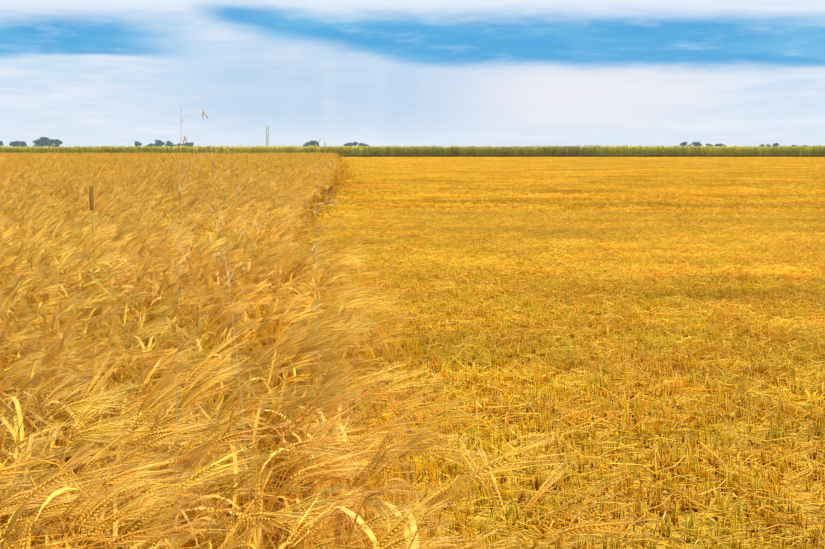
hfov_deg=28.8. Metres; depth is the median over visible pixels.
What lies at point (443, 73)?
sky
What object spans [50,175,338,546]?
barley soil
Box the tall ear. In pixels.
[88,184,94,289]
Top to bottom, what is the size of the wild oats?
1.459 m
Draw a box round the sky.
[0,0,824,147]
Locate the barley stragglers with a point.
(541, 490)
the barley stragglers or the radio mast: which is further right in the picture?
the barley stragglers
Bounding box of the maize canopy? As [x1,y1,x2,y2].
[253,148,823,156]
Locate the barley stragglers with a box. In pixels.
[449,437,576,548]
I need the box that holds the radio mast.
[266,126,268,145]
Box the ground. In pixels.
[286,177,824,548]
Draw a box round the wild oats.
[166,106,343,547]

